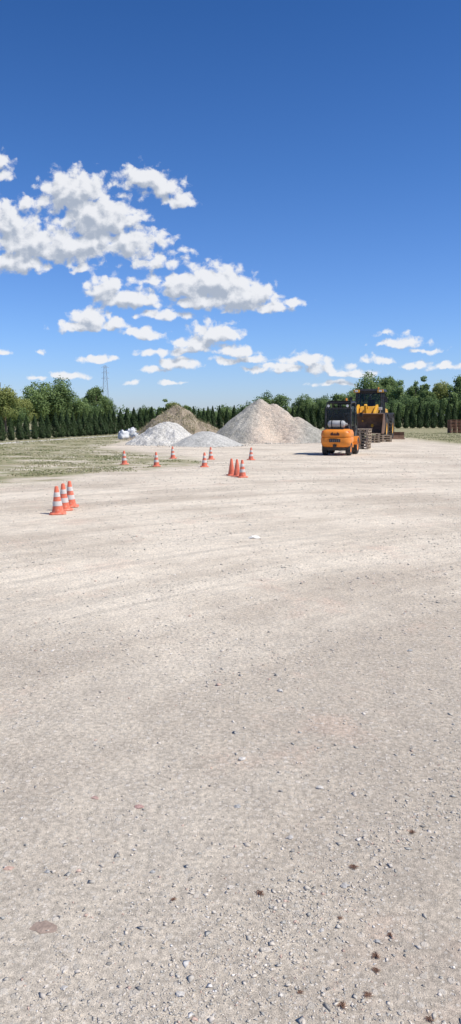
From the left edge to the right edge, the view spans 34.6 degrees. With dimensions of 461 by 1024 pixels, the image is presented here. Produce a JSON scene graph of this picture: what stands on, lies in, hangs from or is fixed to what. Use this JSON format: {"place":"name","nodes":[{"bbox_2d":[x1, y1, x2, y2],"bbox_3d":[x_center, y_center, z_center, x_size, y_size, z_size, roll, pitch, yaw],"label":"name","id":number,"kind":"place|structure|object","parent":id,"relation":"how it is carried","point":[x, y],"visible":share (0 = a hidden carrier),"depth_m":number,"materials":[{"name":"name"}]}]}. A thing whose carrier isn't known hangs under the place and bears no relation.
{"place":"outdoors","nodes":[
{"label":"outdoors","id":0,"kind":"place"},
{"bbox_2d":[0,435,117,443],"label":"path","id":1,"kind":"structure","parent":0,"point":[52,439],"depth_m":53.31,"materials":[{"name":"gravel"}]},
{"bbox_2d":[0,417,460,1023],"bbox_3d":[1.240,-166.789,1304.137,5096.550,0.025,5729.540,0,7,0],"label":"ground","id":2,"kind":"structure","parent":0,"point":[108,573],"depth_m":3.99,"materials":[{"name":"gravel"}]},
{"bbox_2d":[0,416,6,440],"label":"thuja tree","id":3,"kind":"object","parent":2,"relation":"on","point":[2,434],"visible":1,"depth_m":49.41,"materials":[{"name":"green plant"}]},
{"bbox_2d":[7,416,14,440],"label":"thuja tree","id":4,"kind":"object","parent":2,"relation":"on","point":[11,435],"visible":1,"depth_m":50.53,"materials":[{"name":"green plant"}]},
{"bbox_2d":[0,385,21,433],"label":"leafy tree","id":5,"kind":"object","parent":2,"relation":"on","point":[8,397],"visible":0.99,"depth_m":70.77,"materials":[{"name":"green plant"}]},
{"bbox_2d":[3,405,29,429],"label":"leafy tree","id":6,"kind":"object","parent":2,"relation":"on","point":[22,416],"visible":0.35,"depth_m":76.82,"materials":[{"name":"green plant"}]},
{"bbox_2d":[15,414,23,439],"bbox_3d":[-14.712,-5.921,51.678,0.687,1.839,0.722,6,9,38],"label":"thuja tree","id":7,"kind":"object","parent":2,"relation":"on","point":[19,430],"visible":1,"depth_m":51.57,"materials":[{"name":"green plant"}]},
{"bbox_2d":[13,397,37,421],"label":"leafy tree","id":8,"kind":"object","parent":2,"relation":"on","point":[26,403],"visible":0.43,"depth_m":78.68,"materials":[{"name":"green plant"}]},
{"bbox_2d":[23,415,31,439],"bbox_3d":[-14.559,-6.039,52.784,0.683,1.790,0.709,2,8,13],"label":"thuja tree","id":9,"kind":"object","parent":2,"relation":"on","point":[26,425],"visible":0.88,"depth_m":52.67,"materials":[{"name":"green plant"}]},
{"bbox_2d":[31,414,39,438],"bbox_3d":[-14.230,-6.208,53.825,0.692,1.861,0.708,-3,8,-21],"label":"thuja tree","id":10,"kind":"object","parent":2,"relation":"on","point":[34,428],"visible":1,"depth_m":53.72,"materials":[{"name":"green plant"}]},
{"bbox_2d":[19,381,53,422],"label":"leafy tree","id":11,"kind":"object","parent":2,"relation":"on","point":[35,395],"visible":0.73,"depth_m":82.14,"materials":[{"name":"green plant"}]},
{"bbox_2d":[37,414,45,438],"bbox_3d":[-14.018,-6.358,54.916,0.777,1.877,0.739,-3,8,-24],"label":"thuja tree","id":12,"kind":"object","parent":2,"relation":"on","point":[42,430],"visible":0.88,"depth_m":54.81,"materials":[{"name":"green plant"}]},
{"bbox_2d":[29,920,56,933],"bbox_3d":[-0.604,1.350,2.404,0.091,0.006,0.060,3,8,22],"label":"dirt clod","id":13,"kind":"object","parent":2,"relation":"on","point":[40,927],"visible":1,"depth_m":2.40,"materials":[{"name":"soil"}]},
{"bbox_2d":[38,413,58,424],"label":"leafy tree","id":14,"kind":"object","parent":2,"relation":"on","point":[51,416],"visible":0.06,"depth_m":88.36,"materials":[{"name":"green plant"}]},
{"bbox_2d":[45,414,52,437],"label":"thuja tree","id":15,"kind":"object","parent":2,"relation":"on","point":[49,433],"visible":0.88,"depth_m":55.95,"materials":[{"name":"green plant"}]},
{"bbox_2d":[51,411,61,437],"bbox_3d":[-13.467,-6.768,57.087,0.832,2.141,0.813,-1,7,-9],"label":"thuja tree","id":16,"kind":"object","parent":2,"relation":"on","point":[55,426],"visible":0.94,"depth_m":56.93,"materials":[{"name":"green plant"}]},
{"bbox_2d":[49,486,65,514],"bbox_3d":[-2.950,-0.202,12.584,0.280,0.478,0.280,-3,8,-11],"label":"traffic cone","id":17,"kind":"object","parent":2,"relation":"on","point":[57,508],"visible":1,"depth_m":12.53,"materials":[{"name":"plastic"}]},
{"bbox_2d":[41,375,76,419],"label":"leafy tree","id":18,"kind":"object","parent":2,"relation":"on","point":[62,397],"visible":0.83,"depth_m":83.93,"materials":[{"name":"green plant"}]},
{"bbox_2d":[58,410,66,437],"bbox_3d":[-13.284,-6.947,58.285,0.863,2.190,0.907,-5,9,-33],"label":"thuja tree","id":19,"kind":"object","parent":2,"relation":"on","point":[63,427],"visible":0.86,"depth_m":58.10,"materials":[{"name":"green plant"}]},
{"bbox_2d":[60,483,73,510],"bbox_3d":[-2.945,-0.265,13.053,0.280,0.478,0.280,-6,9,-28],"label":"traffic cone","id":20,"kind":"object","parent":2,"relation":"on","point":[64,499],"visible":0.85,"depth_m":12.99,"materials":[{"name":"plastic"}]},
{"bbox_2d":[64,410,71,436],"bbox_3d":[-13.100,-7.068,59.307,0.792,2.168,0.822,7,10,43],"label":"thuja tree","id":21,"kind":"object","parent":2,"relation":"on","point":[68,426],"visible":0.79,"depth_m":59.12,"materials":[{"name":"green plant"}]},
{"bbox_2d":[67,481,78,507],"bbox_3d":[-2.940,-0.329,13.559,0.280,0.478,0.280,-3,8,-5],"label":"traffic cone","id":22,"kind":"object","parent":2,"relation":"on","point":[71,499],"visible":0.81,"depth_m":13.50,"materials":[{"name":"plastic"}]},
{"bbox_2d":[70,412,77,436],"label":"thuja tree","id":23,"kind":"object","parent":2,"relation":"on","point":[74,425],"visible":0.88,"depth_m":60.16,"materials":[{"name":"green plant"}]},
{"bbox_2d":[64,395,91,421],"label":"leafy tree","id":24,"kind":"object","parent":2,"relation":"on","point":[81,405],"visible":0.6,"depth_m":90.47,"materials":[{"name":"green plant"}]},
{"bbox_2d":[76,412,83,435],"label":"thuja tree","id":25,"kind":"object","parent":2,"relation":"on","point":[80,424],"visible":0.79,"depth_m":61.28,"materials":[{"name":"green plant"}]},
{"bbox_2d":[81,409,89,435],"bbox_3d":[-12.336,-7.559,62.504,0.897,2.326,0.864,-3,8,-19],"label":"thuja tree","id":26,"kind":"object","parent":2,"relation":"on","point":[85,426],"visible":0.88,"depth_m":62.30,"materials":[{"name":"green plant"}]},
{"bbox_2d":[87,411,93,435],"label":"thuja tree","id":27,"kind":"object","parent":2,"relation":"on","point":[90,423],"visible":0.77,"depth_m":63.43,"materials":[{"name":"green plant"}]},
{"bbox_2d":[81,401,101,419],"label":"leafy tree","id":28,"kind":"object","parent":2,"relation":"on","point":[93,409],"visible":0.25,"depth_m":98.85,"materials":[{"name":"green plant"}]},
{"bbox_2d":[82,385,108,414],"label":"leafy tree","id":29,"kind":"object","parent":2,"relation":"on","point":[94,396],"visible":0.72,"depth_m":108.40,"materials":[{"name":"green plant"}]},
{"bbox_2d":[92,411,99,434],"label":"thuja tree","id":30,"kind":"object","parent":2,"relation":"on","point":[96,430],"visible":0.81,"depth_m":64.54,"materials":[{"name":"green plant"}]},
{"bbox_2d":[98,410,105,434],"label":"thuja tree","id":31,"kind":"object","parent":2,"relation":"on","point":[102,429],"visible":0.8,"depth_m":65.62,"materials":[{"name":"green plant"}]},
{"bbox_2d":[101,365,108,399],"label":"power pylon","id":32,"kind":"object","parent":2,"relation":"on","point":[105,381],"visible":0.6,"depth_m":325.06,"materials":[{"name":"metal"}]},
{"bbox_2d":[103,411,108,434],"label":"thuja tree","id":33,"kind":"object","parent":2,"relation":"on","point":[105,421],"visible":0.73,"depth_m":66.76,"materials":[{"name":"green plant"}]},
{"bbox_2d":[102,396,116,416],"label":"leafy tree","id":34,"kind":"object","parent":2,"relation":"on","point":[111,406],"visible":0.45,"depth_m":110.19,"materials":[{"name":"green plant"}]},
{"bbox_2d":[107,409,114,434],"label":"thuja tree","id":35,"kind":"object","parent":2,"relation":"on","point":[109,420],"visible":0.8,"depth_m":67.75,"materials":[{"name":"green plant"}]},
{"bbox_2d":[112,410,118,433],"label":"thuja tree","id":36,"kind":"object","parent":2,"relation":"on","point":[114,420],"visible":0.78,"depth_m":68.81,"materials":[{"name":"green plant"}]},
{"bbox_2d":[116,409,125,433],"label":"thuja tree","id":37,"kind":"object","parent":2,"relation":"on","point":[121,423],"visible":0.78,"depth_m":69.91,"materials":[{"name":"green plant"}]},
{"bbox_2d":[118,430,129,438],"bbox_3d":[-7.751,-5.634,53.775,0.789,0.698,0.802,-6,10,-40],"label":"bulk bag","id":38,"kind":"object","parent":2,"relation":"on","point":[122,434],"visible":0.92,"depth_m":53.55,"materials":[{"name":"fabric"}]},
{"bbox_2d":[120,451,128,464],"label":"traffic cone","id":39,"kind":"object","parent":2,"relation":"on","point":[124,460],"visible":1,"depth_m":25.54,"materials":[{"name":"plastic"}]},
{"bbox_2d":[123,408,131,430],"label":"thuja tree","id":40,"kind":"object","parent":2,"relation":"on","point":[127,420],"visible":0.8,"depth_m":70.79,"materials":[{"name":"green plant"}]},
{"bbox_2d":[129,407,138,430],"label":"thuja tree","id":41,"kind":"object","parent":2,"relation":"on","point":[134,421],"visible":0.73,"depth_m":71.81,"materials":[{"name":"green plant"}]},
{"bbox_2d":[136,407,143,429],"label":"thuja tree","id":42,"kind":"object","parent":2,"relation":"on","point":[140,417],"visible":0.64,"depth_m":72.84,"materials":[{"name":"green plant"}]},
{"bbox_2d":[136,405,154,420],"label":"leafy tree","id":43,"kind":"object","parent":2,"relation":"on","point":[143,410],"visible":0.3,"depth_m":123.30,"materials":[{"name":"green plant"}]},
{"bbox_2d":[143,407,149,424],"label":"thuja tree","id":44,"kind":"object","parent":2,"relation":"on","point":[146,419],"visible":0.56,"depth_m":73.89,"materials":[{"name":"green plant"}]},
{"bbox_2d":[149,406,154,421],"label":"thuja tree","id":45,"kind":"object","parent":2,"relation":"on","point":[151,415],"visible":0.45,"depth_m":74.75,"materials":[{"name":"green plant"}]},
{"bbox_2d":[152,452,160,466],"bbox_3d":[-2.466,-1.751,24.570,0.280,0.478,0.280,-3,7,-11],"label":"traffic cone","id":46,"kind":"object","parent":2,"relation":"on","point":[156,462],"visible":1,"depth_m":24.51,"materials":[{"name":"plastic"}]},
{"bbox_2d":[126,422,191,445],"bbox_3d":[-3.873,-4.629,43.744,4.977,1.434,4.465,0,7,0],"label":"sand pile","id":47,"kind":"object","parent":2,"relation":"on","point":[166,433],"visible":0.75,"depth_m":42.72,"materials":[{"name":"sand"}]},
{"bbox_2d":[158,399,170,414],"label":"leafy tree","id":48,"kind":"object","parent":2,"relation":"on","point":[160,409],"visible":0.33,"depth_m":128.36,"materials":[{"name":"green plant"}]},
{"bbox_2d":[126,405,218,439],"bbox_3d":[-3.707,-6.464,53.575,8.140,2.555,7.132,0,7,0],"label":"soil pile","id":49,"kind":"object","parent":2,"relation":"on","point":[173,411],"visible":0.42,"depth_m":52.46,"materials":[{"name":"soil"}]},
{"bbox_2d":[129,403,217,436],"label":"dry weeds","id":50,"kind":"object","parent":49,"relation":"on","point":[197,420],"visible":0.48,"depth_m":52.57,"materials":[{"name":"beige plant"}]},
{"bbox_2d":[169,446,176,458],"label":"traffic cone","id":51,"kind":"object","parent":2,"relation":"on","point":[172,454],"visible":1,"depth_m":29.19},
{"bbox_2d":[176,991,184,996],"bbox_3d":[-0.144,1.387,2.125,0.027,0.014,0.021,1,8,11],"label":"stone","id":52,"kind":"object","parent":2,"relation":"on","point":[180,993],"visible":1,"depth_m":2.12,"materials":[{"name":"stone"}]},
{"bbox_2d":[201,408,206,422],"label":"thuja tree","id":53,"kind":"object","parent":2,"relation":"on","point":[204,417],"visible":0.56,"depth_m":84.79,"materials":[{"name":"green plant"}]},
{"bbox_2d":[200,452,208,466],"bbox_3d":[-0.856,-1.719,24.323,0.280,0.478,0.280,-1,7,-6],"label":"traffic cone","id":54,"kind":"object","parent":2,"relation":"on","point":[204,462],"visible":1,"depth_m":24.26,"materials":[{"name":"plastic"}]},
{"bbox_2d":[171,431,241,446],"bbox_3d":[-1.418,-4.170,42.315,4.884,0.890,4.605,0,7,0],"label":"gravel pile","id":55,"kind":"object","parent":2,"relation":"on","point":[205,439],"visible":0.86,"depth_m":41.18,"materials":[{"name":"gravel"}]},
{"bbox_2d":[206,406,211,424],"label":"thuja tree","id":56,"kind":"object","parent":2,"relation":"on","point":[208,415],"visible":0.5,"depth_m":85.80,"materials":[{"name":"green plant"}]},
{"bbox_2d":[207,447,214,459],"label":"traffic cone","id":57,"kind":"object","parent":2,"relation":"on","point":[210,455],"visible":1,"depth_m":28.51,"materials":[{"name":"plastic"}]},
{"bbox_2d":[210,405,216,426],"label":"thuja tree","id":58,"kind":"object","parent":2,"relation":"on","point":[213,418],"visible":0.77,"depth_m":86.78,"materials":[{"name":"green plant"}]},
{"bbox_2d":[114,442,320,447],"bbox_3d":[0.138,-4.396,46.632,10.668,0.332,15.810,7,10,43],"label":"rubble","id":59,"kind":"object","parent":2,"relation":"on","point":[246,444],"visible":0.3,"depth_m":43.37,"materials":[{"name":"stone"}]},
{"bbox_2d":[215,405,222,428],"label":"thuja tree","id":60,"kind":"object","parent":2,"relation":"on","point":[219,423],"visible":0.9,"depth_m":87.52,"materials":[{"name":"green plant"}]},
{"bbox_2d":[3,404,445,424],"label":"distant woodland","id":61,"kind":"object","parent":2,"relation":"on","point":[222,405],"visible":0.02,"depth_m":145.73,"materials":[{"name":"green plant"}]},
{"bbox_2d":[215,407,236,423],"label":"leafy tree","id":62,"kind":"object","parent":2,"relation":"on","point":[223,412],"visible":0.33,"depth_m":123.20,"materials":[{"name":"green plant"}]},
{"bbox_2d":[224,409,228,424],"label":"thuja tree","id":63,"kind":"object","parent":2,"relation":"on","point":[226,418],"visible":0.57,"depth_m":88.16,"materials":[{"name":"green plant"}]},
{"bbox_2d":[226,458,233,475],"bbox_3d":[0.028,-1.266,20.815,0.280,0.478,0.280,-3,8,-23],"label":"traffic cone","id":64,"kind":"object","parent":2,"relation":"on","point":[231,469],"visible":0.87,"depth_m":20.76,"materials":[{"name":"plastic"}]},
{"bbox_2d":[0,433,460,481],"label":"grass","id":65,"kind":"structure","parent":2,"relation":"on","point":[80,456],"depth_m":30.45,"materials":[{"name":"plant"}]},
{"bbox_2d":[231,459,239,476],"bbox_3d":[0.180,-1.221,20.468,0.280,0.478,0.280,5,9,32],"label":"traffic cone","id":66,"kind":"object","parent":2,"relation":"on","point":[236,471],"visible":0.87,"depth_m":20.41,"materials":[{"name":"plastic"}]},
{"bbox_2d":[237,460,247,477],"bbox_3d":[0.322,-1.179,20.130,0.280,0.478,0.280,-4,8,-17],"label":"traffic cone","id":67,"kind":"object","parent":2,"relation":"on","point":[242,473],"visible":1,"depth_m":20.07,"materials":[{"name":"plastic"}]},
{"bbox_2d":[216,399,321,442],"bbox_3d":[2.667,-6.025,48.896,8.952,2.883,7.249,0,7,0],"label":"gravel pile","id":68,"kind":"object","parent":2,"relation":"on","point":[260,421],"visible":0.84,"depth_m":47.48,"materials":[{"name":"gravel"}]},
{"bbox_2d":[252,390,292,407],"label":"leafy tree","id":69,"kind":"object","parent":2,"relation":"on","point":[281,401],"visible":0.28,"depth_m":98.19,"materials":[{"name":"green plant"}]},
{"bbox_2d":[287,404,300,415],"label":"leafy tree","id":70,"kind":"object","parent":2,"relation":"on","point":[290,410],"visible":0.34,"depth_m":116.12,"materials":[{"name":"green plant"}]},
{"bbox_2d":[292,393,314,417],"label":"leafy tree","id":71,"kind":"object","parent":2,"relation":"on","point":[302,403],"visible":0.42,"depth_m":115.99,"materials":[{"name":"green plant"}]},
{"bbox_2d":[302,404,308,422],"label":"thuja tree","id":72,"kind":"object","parent":2,"relation":"on","point":[306,416],"visible":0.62,"depth_m":95.12,"materials":[{"name":"green plant"}]},
{"bbox_2d":[309,405,316,426],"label":"thuja tree","id":73,"kind":"object","parent":2,"relation":"on","point":[312,420],"visible":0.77,"depth_m":95.79,"materials":[{"name":"green plant"}]},
{"bbox_2d":[302,400,331,422],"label":"leafy tree","id":74,"kind":"object","parent":2,"relation":"on","point":[315,405],"visible":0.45,"depth_m":113.06,"materials":[{"name":"green plant"}]},
{"bbox_2d":[316,403,323,428],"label":"thuja tree","id":75,"kind":"object","parent":2,"relation":"on","point":[319,419],"visible":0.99,"depth_m":96.30,"materials":[{"name":"green plant"}]},
{"bbox_2d":[313,394,334,419],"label":"leafy tree","id":76,"kind":"object","parent":2,"relation":"on","point":[326,398],"visible":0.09,"depth_m":119.77,"materials":[{"name":"green plant"}]},
{"bbox_2d":[323,407,328,428],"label":"thuja tree","id":77,"kind":"object","parent":2,"relation":"on","point":[327,419],"visible":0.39,"depth_m":96.76,"materials":[{"name":"green plant"}]},
{"bbox_2d":[330,393,348,406],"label":"leafy tree","id":78,"kind":"object","parent":2,"relation":"on","point":[339,397],"visible":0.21,"depth_m":119.72,"materials":[{"name":"green plant"}]},
{"bbox_2d":[321,398,362,454],"bbox_3d":[5.001,-3.800,32.823,1.541,2.429,3.835,3,8,19],"label":"forklift","id":79,"kind":"object","parent":2,"relation":"on","point":[339,434],"visible":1,"depth_m":31.43,"materials":[{"name":"orange paint"},{"name":"black steel"},{"name":"rubber"}]},
{"bbox_2d":[340,389,361,400],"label":"leafy tree","id":80,"kind":"object","parent":2,"relation":"on","point":[349,395],"visible":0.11,"depth_m":122.75,"materials":[{"name":"green plant"}]},
{"bbox_2d":[350,371,383,402],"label":"leafy tree","id":81,"kind":"object","parent":2,"relation":"on","point":[368,382],"visible":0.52,"depth_m":129.12,"materials":[{"name":"green plant"}]},
{"bbox_2d":[342,387,394,440],"bbox_3d":[9.895,-7.000,52.673,2.995,3.740,9.090,3,8,19],"label":"wheel loader","id":82,"kind":"object","parent":2,"relation":"on","point":[377,419],"visible":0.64,"depth_m":51.35,"materials":[{"name":"yellow paint"},{"name":"rubber"},{"name":"dark glass"}]},
{"bbox_2d":[377,377,392,398],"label":"leafy tree","id":83,"kind":"object","parent":2,"relation":"on","point":[385,381],"visible":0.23,"depth_m":130.91,"materials":[{"name":"green plant"}]},
{"bbox_2d":[375,398,405,420],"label":"leafy tree","id":84,"kind":"object","parent":2,"relation":"on","point":[387,406],"visible":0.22,"depth_m":116.09,"materials":[{"name":"green plant"}]},
{"bbox_2d":[385,380,407,402],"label":"leafy tree","id":85,"kind":"object","parent":2,"relation":"on","point":[390,394],"visible":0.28,"depth_m":127.50,"materials":[{"name":"green plant"}]},
{"bbox_2d":[392,432,404,438],"bbox_3d":[11.858,-5.640,54.516,1.900,0.520,1.225,1,7,7],"label":"steel blade","id":86,"kind":"object","parent":2,"relation":"on","point":[398,435],"visible":0.48,"depth_m":54.66,"materials":[{"name":"metal"}]},
{"bbox_2d":[395,403,401,427],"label":"thuja tree","id":87,"kind":"object","parent":2,"relation":"on","point":[398,418],"visible":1,"depth_m":100.89,"materials":[{"name":"green plant"}]},
{"bbox_2d":[393,380,406,425],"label":"leafy tree","id":88,"kind":"object","parent":2,"relation":"on","point":[397,392],"visible":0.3,"depth_m":125.96,"materials":[{"name":"green plant"}]},
{"bbox_2d":[388,393,418,424],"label":"leafy tree","id":89,"kind":"object","parent":2,"relation":"on","point":[407,401],"visible":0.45,"depth_m":119.58,"materials":[{"name":"green plant"}]},
{"bbox_2d":[402,405,408,428],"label":"thuja tree","id":90,"kind":"object","parent":2,"relation":"on","point":[405,419],"visible":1,"depth_m":101.28,"materials":[{"name":"green plant"}]},
{"bbox_2d":[405,385,418,395],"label":"leafy tree","id":91,"kind":"object","parent":2,"relation":"on","point":[414,387],"visible":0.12,"depth_m":129.61,"materials":[{"name":"green plant"}]},
{"bbox_2d":[409,402,416,428],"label":"thuja tree","id":92,"kind":"object","parent":2,"relation":"on","point":[412,422],"visible":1,"depth_m":101.68,"materials":[{"name":"green plant"}]},
{"bbox_2d":[408,380,419,398],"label":"leafy tree","id":93,"kind":"object","parent":2,"relation":"on","point":[412,391],"visible":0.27,"depth_m":127.20,"materials":[{"name":"green plant"}]},
{"bbox_2d":[416,402,423,427],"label":"thuja tree","id":94,"kind":"object","parent":2,"relation":"on","point":[420,421],"visible":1,"depth_m":101.98,"materials":[{"name":"green plant"}]},
{"bbox_2d":[417,376,430,395],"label":"leafy tree","id":95,"kind":"object","parent":2,"relation":"on","point":[423,378],"visible":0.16,"depth_m":127.53,"materials":[{"name":"green plant"}]},
{"bbox_2d":[423,403,430,427],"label":"thuja tree","id":96,"kind":"object","parent":2,"relation":"on","point":[427,416],"visible":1,"depth_m":102.36,"materials":[{"name":"green plant"}]},
{"bbox_2d":[416,388,440,403],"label":"leafy tree","id":97,"kind":"object","parent":2,"relation":"on","point":[424,395],"visible":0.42,"depth_m":123.54,"materials":[{"name":"green plant"}]},
{"bbox_2d":[416,396,449,420],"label":"leafy tree","id":98,"kind":"object","parent":2,"relation":"on","point":[431,403],"visible":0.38,"depth_m":117.64,"materials":[{"name":"green plant"}]},
{"bbox_2d":[429,405,437,427],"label":"thuja tree","id":99,"kind":"object","parent":2,"relation":"on","point":[434,423],"visible":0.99,"depth_m":102.63,"materials":[{"name":"green plant"}]},
{"bbox_2d":[431,380,448,417],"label":"leafy tree","id":100,"kind":"object","parent":2,"relation":"on","point":[439,391],"visible":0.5,"depth_m":125.47,"materials":[{"name":"green plant"}]},
{"bbox_2d":[437,402,444,427],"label":"thuja tree","id":101,"kind":"object","parent":2,"relation":"on","point":[440,417],"visible":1,"depth_m":103.01,"materials":[{"name":"green plant"}]},
{"bbox_2d":[444,402,451,427],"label":"thuja tree","id":102,"kind":"object","parent":2,"relation":"on","point":[448,412],"visible":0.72,"depth_m":103.34,"materials":[{"name":"green plant"}]},
{"bbox_2d":[441,385,457,417],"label":"leafy tree","id":103,"kind":"object","parent":2,"relation":"on","point":[453,398],"visible":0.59,"depth_m":118.34,"materials":[{"name":"green plant"}]},
{"bbox_2d":[443,394,460,418],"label":"leafy tree","id":104,"kind":"object","parent":2,"relation":"on","point":[458,406],"visible":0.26,"depth_m":119.56,"materials":[{"name":"green plant"}]},
{"bbox_2d":[447,374,460,398],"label":"leafy tree","id":105,"kind":"object","parent":2,"relation":"on","point":[457,387],"visible":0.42,"depth_m":123.33,"materials":[{"name":"green plant"}]},
{"bbox_2d":[451,402,457,427],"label":"thuja tree","id":106,"kind":"object","parent":2,"relation":"on","point":[454,413],"visible":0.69,"depth_m":103.67,"materials":[{"name":"green plant"}]},
{"bbox_2d":[0,0,460,415],"label":"sky","id":107,"kind":"structure","parent":0,"point":[204,203],"materials":[{"name":"blue"}]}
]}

